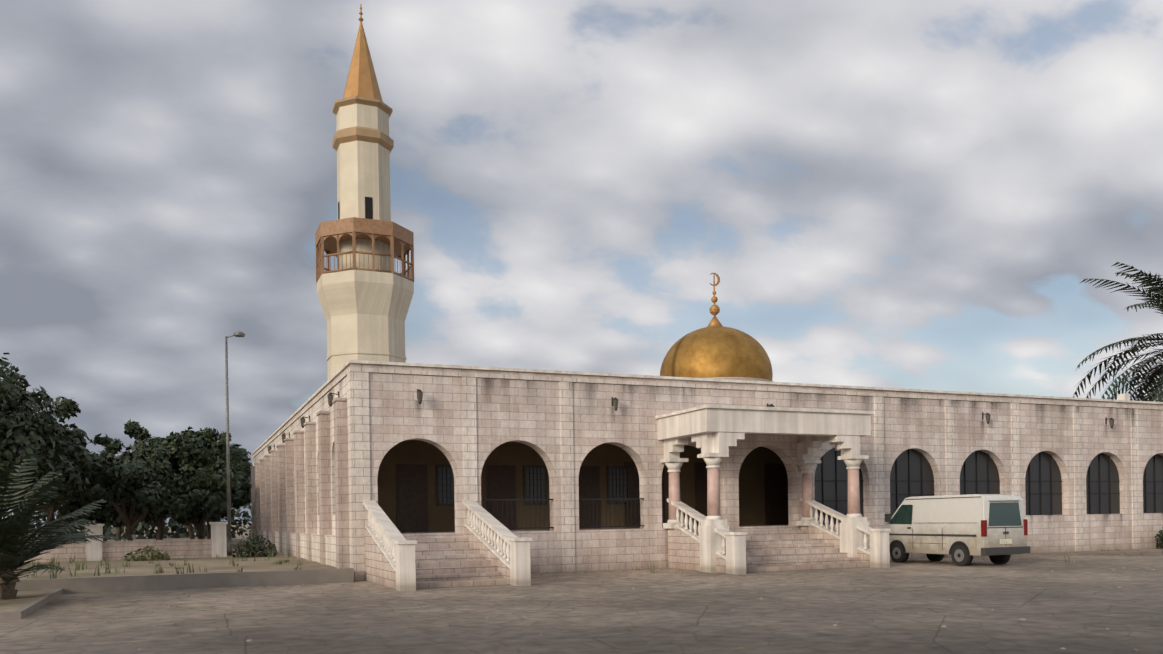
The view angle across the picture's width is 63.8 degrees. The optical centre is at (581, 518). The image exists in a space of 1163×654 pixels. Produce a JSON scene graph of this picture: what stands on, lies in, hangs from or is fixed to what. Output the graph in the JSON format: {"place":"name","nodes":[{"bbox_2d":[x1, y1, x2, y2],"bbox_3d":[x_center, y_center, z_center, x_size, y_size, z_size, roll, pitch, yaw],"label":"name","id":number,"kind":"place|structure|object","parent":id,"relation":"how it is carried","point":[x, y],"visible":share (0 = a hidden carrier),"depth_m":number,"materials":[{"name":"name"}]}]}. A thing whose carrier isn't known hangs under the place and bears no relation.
{"place":"outdoors","nodes":[
{"label":"outdoors","id":0,"kind":"place"},
{"bbox_2d":[25,539,211,562],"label":"boundary wall","id":1,"kind":"structure","parent":0,"point":[189,548],"depth_m":39.00,"materials":[{"name":"beige stone"}]},
{"bbox_2d":[36,524,250,541],"bbox_3d":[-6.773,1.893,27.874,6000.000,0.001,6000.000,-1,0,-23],"label":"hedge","id":2,"kind":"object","parent":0,"point":[239,538],"depth_m":194.31,"materials":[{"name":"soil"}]},
{"bbox_2d":[7,491,251,538],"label":"treeline","id":3,"kind":"object","parent":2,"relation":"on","point":[180,530],"visible":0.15,"depth_m":99.65,"materials":[{"name":"green plant"}]},
{"bbox_2d":[253,367,347,534],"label":"side wall","id":4,"kind":"structure","parent":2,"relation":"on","point":[314,409],"depth_m":34.85,"materials":[{"name":"beige stone"}]},
{"bbox_2d":[250,397,349,568],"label":"pilasters","id":5,"kind":"object","parent":4,"relation":"attached to","point":[278,496],"visible":0.73,"depth_m":35.15,"materials":[{"name":"beige stone"}]},
{"bbox_2d":[401,525,788,533],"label":"floor","id":6,"kind":"structure","parent":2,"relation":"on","point":[579,529],"depth_m":32.66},
{"bbox_2d":[317,104,413,379],"bbox_3d":[-8.195,-7.225,35.492,3.400,16.220,3.400,-1,0,-23],"label":"minaret","id":7,"kind":"object","parent":6,"relation":"on","point":[365,312],"visible":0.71,"depth_m":34.55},
{"bbox_2d":[338,197,372,218],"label":"minaret windows","id":8,"kind":"structure","parent":7,"relation":"in","point":[368,207],"depth_m":34.63,"materials":[{"name":"black glass"}]},
{"bbox_2d":[343,4,382,101],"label":"spire","id":9,"kind":"structure","parent":7,"relation":"on","point":[362,80],"depth_m":35.09,"materials":[{"name":"gold metal"}]},
{"bbox_2d":[332,96,393,151],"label":"cornice bands","id":10,"kind":"object","parent":7,"relation":"attached to","point":[355,133],"visible":0.58,"depth_m":34.62,"materials":[{"name":"beige stone"}]},
{"bbox_2d":[315,217,413,282],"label":"balcony","id":11,"kind":"structure","parent":7,"relation":"attached to","point":[330,236],"depth_m":34.15,"materials":[{"name":"brown wood"}]},
{"bbox_2d":[377,440,782,531],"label":"arcade interior wall","id":12,"kind":"structure","parent":6,"relation":"on","point":[751,487],"depth_m":34.23,"materials":[{"name":"paint"}]},
{"bbox_2d":[438,467,626,503],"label":"windows","id":13,"kind":"structure","parent":12,"relation":"in","point":[449,480],"depth_m":34.14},
{"bbox_2d":[396,462,783,531],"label":"mosque door frames","id":14,"kind":"structure","parent":12,"relation":"attached to","point":[696,465],"depth_m":34.09,"materials":[{"name":"black metal"}]},
{"bbox_2d":[399,465,788,532],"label":"doors","id":15,"kind":"structure","parent":12,"relation":"in","point":[412,498],"depth_m":34.88,"materials":[{"name":"brown wood"}]},
{"bbox_2d":[660,326,772,380],"bbox_3d":[6.001,-7.147,41.848,5.001,2.832,5.001,-1,0,-23],"label":"dome","id":16,"kind":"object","parent":6,"relation":"on","point":[714,351],"visible":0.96,"depth_m":39.86,"materials":[{"name":"gold metal"}]},
{"bbox_2d":[707,273,721,326],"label":"crescent finial","id":17,"kind":"object","parent":16,"relation":"on","point":[714,309],"visible":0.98,"depth_m":41.74,"materials":[{"name":"gold metal"}]},
{"bbox_2d":[1073,262,1162,401],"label":"tall palm","id":18,"kind":"object","parent":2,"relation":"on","point":[1157,287],"visible":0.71,"depth_m":53.10,"materials":[{"name":"green plant"}]},
{"bbox_2d":[14,536,336,579],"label":"garden soil","id":19,"kind":"structure","parent":0,"point":[211,564],"depth_m":32.00,"materials":[{"name":"soil"}]},
{"bbox_2d":[0,353,77,483],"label":"tree","id":20,"kind":"object","parent":19,"relation":"on","point":[22,442],"visible":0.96,"depth_m":33.75,"materials":[{"name":"green plant"}]},
{"bbox_2d":[2,430,88,535],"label":"tree","id":21,"kind":"object","parent":19,"relation":"on","point":[34,489],"depth_m":53.95,"materials":[{"name":"green plant"}]},
{"bbox_2d":[39,424,70,537],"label":"tree","id":22,"kind":"object","parent":19,"relation":"on","point":[50,518],"depth_m":69.70,"materials":[{"name":"green plant"}]},
{"bbox_2d":[0,388,112,537],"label":"tree","id":23,"kind":"object","parent":19,"relation":"on","point":[76,458],"visible":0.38,"depth_m":41.72,"materials":[{"name":"green plant"}]},
{"bbox_2d":[45,488,129,540],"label":"tree","id":24,"kind":"object","parent":19,"relation":"on","point":[105,516],"visible":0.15,"depth_m":56.40,"materials":[{"name":"green plant"}]},
{"bbox_2d":[61,454,125,540],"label":"tree","id":25,"kind":"object","parent":19,"relation":"on","point":[119,532],"depth_m":79.08,"materials":[{"name":"green plant"}]},
{"bbox_2d":[66,447,203,540],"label":"tree","id":26,"kind":"object","parent":19,"relation":"on","point":[149,486],"visible":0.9,"depth_m":49.05,"materials":[{"name":"green plant"}]},
{"bbox_2d":[122,545,170,560],"bbox_3d":[-17.668,1.568,37.896,1.876,1.022,1.860,-1,0,-23],"label":"shrub","id":27,"kind":"object","parent":19,"relation":"on","point":[154,556],"depth_m":37.67,"materials":[{"name":"green plant"}]},
{"bbox_2d":[84,522,227,560],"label":"gate pillars","id":28,"kind":"structure","parent":19,"relation":"on","point":[218,543],"depth_m":40.12,"materials":[{"name":"beige stone"}]},
{"bbox_2d":[102,419,221,539],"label":"tree","id":29,"kind":"object","parent":19,"relation":"on","point":[198,453],"visible":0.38,"depth_m":57.97,"materials":[{"name":"green plant"}]},
{"bbox_2d":[162,464,252,538],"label":"tree","id":30,"kind":"object","parent":19,"relation":"on","point":[209,483],"visible":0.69,"depth_m":55.68,"materials":[{"name":"green plant"}]},
{"bbox_2d":[165,464,250,538],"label":"tree","id":31,"kind":"object","parent":19,"relation":"on","point":[239,481],"visible":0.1,"depth_m":66.42,"materials":[{"name":"green plant"}]},
{"bbox_2d":[189,427,250,538],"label":"tree","id":32,"kind":"object","parent":19,"relation":"on","point":[236,452],"visible":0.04,"depth_m":75.53,"materials":[{"name":"green plant"}]},
{"bbox_2d":[206,455,252,538],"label":"tree","id":33,"kind":"object","parent":19,"relation":"on","point":[244,466],"visible":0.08,"depth_m":69.77,"materials":[{"name":"green plant"}]},
{"bbox_2d":[225,331,245,555],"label":"lamp pole","id":34,"kind":"object","parent":19,"relation":"on","point":[229,539],"visible":0.9,"depth_m":41.98,"materials":[{"name":"metal"}]},
{"bbox_2d":[232,534,277,557],"bbox_3d":[-13.990,1.340,39.976,1.886,1.356,1.907,-1,0,-23],"label":"shrub","id":35,"kind":"object","parent":19,"relation":"on","point":[249,546],"visible":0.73,"depth_m":39.78,"materials":[{"name":"green plant"}]},
{"bbox_2d":[250,530,335,566],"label":"building plinth","id":36,"kind":"structure","parent":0,"point":[330,542],"depth_m":36.52,"materials":[{"name":"beige stone"}]},
{"bbox_2d":[0,548,1162,653],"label":"forecourt paving","id":37,"kind":"structure","parent":0,"point":[1081,604],"depth_m":16.97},
{"bbox_2d":[0,590,52,611],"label":"planter soil","id":38,"kind":"structure","parent":37,"relation":"on","point":[26,597],"depth_m":20.91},
{"bbox_2d":[0,459,125,599],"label":"young palm","id":39,"kind":"object","parent":37,"relation":"on","point":[16,551],"depth_m":21.12,"materials":[{"name":"green plant"}]},
{"bbox_2d":[0,568,353,619],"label":"garden kerb","id":40,"kind":"structure","parent":37,"relation":"on","point":[59,586],"depth_m":25.34,"materials":[{"name":"concrete"}]},
{"bbox_2d":[364,526,510,589],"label":"steps","id":41,"kind":"structure","parent":37,"relation":"on","point":[470,559],"depth_m":26.19,"materials":[{"name":"beige stone"}]},
{"bbox_2d":[363,500,531,590],"bbox_3d":[-3.951,0.619,26.341,3.560,2.400,5.070,-1,0,-23],"label":"stair balustrade","id":42,"kind":"object","parent":37,"relation":"on","point":[511,551],"visible":1,"depth_m":25.31,"materials":[{"name":"beige stone"}]},
{"bbox_2d":[15,547,1162,578],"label":"weedy grass","id":43,"kind":"structure","parent":37,"relation":"on","point":[158,570],"depth_m":31.34,"materials":[{"name":"plant"}]},
{"bbox_2d":[54,564,1137,653],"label":"dry leaves","id":44,"kind":"object","parent":37,"relation":"on","point":[459,590],"visible":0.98,"depth_m":21.59,"materials":[{"name":"brown plant"}]},
{"bbox_2d":[92,550,1156,649],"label":"ground pebbles","id":45,"kind":"object","parent":37,"relation":"on","point":[250,640],"visible":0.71,"depth_m":22.91,"materials":[{"name":"stone"}]},
{"bbox_2d":[252,367,1162,580],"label":"pilasters","id":46,"kind":"object","parent":37,"relation":"on","point":[358,433],"visible":0.67,"depth_m":30.61,"materials":[{"name":"beige stone"}]},
{"bbox_2d":[348,363,1162,573],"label":"building facade","id":47,"kind":"structure","parent":37,"relation":"on","point":[397,409],"depth_m":32.52,"materials":[{"name":"beige stone"}]},
{"bbox_2d":[268,389,1113,453],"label":"mosque wall lanterns","id":48,"kind":"object","parent":47,"relation":"attached to","point":[330,395],"visible":0.94,"depth_m":33.71,"materials":[{"name":"black metal"}]},
{"bbox_2d":[252,360,1162,454],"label":"roof cornice","id":49,"kind":"structure","parent":47,"relation":"on","point":[1124,397],"depth_m":33.30,"materials":[{"name":"beige stone"}]},
{"bbox_2d":[439,449,1162,528],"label":"window grilles","id":50,"kind":"object","parent":47,"relation":"attached to","point":[822,500],"visible":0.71,"depth_m":35.50,"materials":[{"name":"black metal"}]},
{"bbox_2d":[814,448,1162,524],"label":"mosque arch glazing","id":51,"kind":"structure","parent":47,"relation":"in","point":[829,468],"depth_m":38.52,"materials":[{"name":"black glass"}]},
{"bbox_2d":[660,453,868,572],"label":"portico columns","id":52,"kind":"structure","parent":37,"relation":"on","point":[851,539],"depth_m":31.46,"materials":[{"name":"white stone"}]},
{"bbox_2d":[655,405,873,460],"bbox_3d":[6.207,-2.821,31.704,6.560,1.480,3.330,-1,0,-23],"label":"entrance canopy","id":53,"kind":"object","parent":52,"relation":"on","point":[714,428],"visible":0.94,"depth_m":30.36,"materials":[{"name":"white stone"}]},
{"bbox_2d":[668,524,869,572],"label":"stair steps","id":54,"kind":"structure","parent":37,"relation":"on","point":[810,547],"depth_m":31.12,"materials":[{"name":"beige stone"}]},
{"bbox_2d":[667,497,890,573],"bbox_3d":[6.484,0.455,31.181,6.000,2.400,4.270,-1,0,-23],"label":"stair balustrade","id":55,"kind":"object","parent":37,"relation":"on","point":[734,547],"visible":0.71,"depth_m":30.43,"materials":[{"name":"beige stone"}]},
{"bbox_2d":[880,494,1026,555],"bbox_3d":[12.668,0.208,32.369,1.900,1.980,5.000,-1,0,-23],"label":"van","id":56,"kind":"object","parent":37,"relation":"on","point":[947,514],"depth_m":30.77,"materials":[{"name":"white metal"}]},
{"bbox_2d":[890,540,1010,565],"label":"van tires","id":57,"kind":"object","parent":56,"relation":"attached to","point":[959,552],"visible":0.73,"depth_m":31.20,"materials":[{"name":"black rubber"}]},
{"bbox_2d":[885,514,1029,554],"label":"van trim","id":58,"kind":"structure","parent":56,"relation":"attached to","point":[1004,550],"depth_m":30.17,"materials":[{"name":"black plastic"}]},
{"bbox_2d":[905,496,1022,543],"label":"van lines","id":59,"kind":"object","parent":56,"relation":"attached to","point":[968,497],"visible":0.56,"depth_m":30.45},
{"bbox_2d":[981,519,1027,536],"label":"tail lights","id":60,"kind":"object","parent":56,"relation":"attached to","point":[983,528],"visible":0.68,"depth_m":29.73},
{"bbox_2d":[1000,539,1011,543],"bbox_3d":[13.671,0.742,30.070,0.520,0.160,0.030,-1,0,-23],"label":"license plate","id":61,"kind":"object","parent":56,"relation":"attached to","point":[1005,541],"visible":0.93,"depth_m":30.05,"materials":[{"name":"white metal"}]},
{"bbox_2d":[1155,527,1162,547],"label":"shrub","id":62,"kind":"object","parent":37,"relation":"on","point":[1160,537],"visible":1,"depth_m":41.43,"materials":[{"name":"green plant"}]},
{"bbox_2d":[0,0,1162,527],"label":"sky","id":63,"kind":"structure","parent":0,"point":[904,194],"materials":[{"name":"grey"}]},
{"bbox_2d":[267,378,1135,524],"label":"mosque drip stains","id":64,"kind":"object","parent":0,"point":[790,398],"visible":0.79,"depth_m":34.27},
{"bbox_2d":[710,377,773,381],"bbox_3d":[6.035,-5.039,41.848,5.240,1.800,5.240,-1,0,-23],"label":"dome drum","id":65,"kind":"object","parent":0,"point":[744,378],"visible":0.06,"depth_m":39.35,"materials":[{"name":"beige stone"}]}
]}

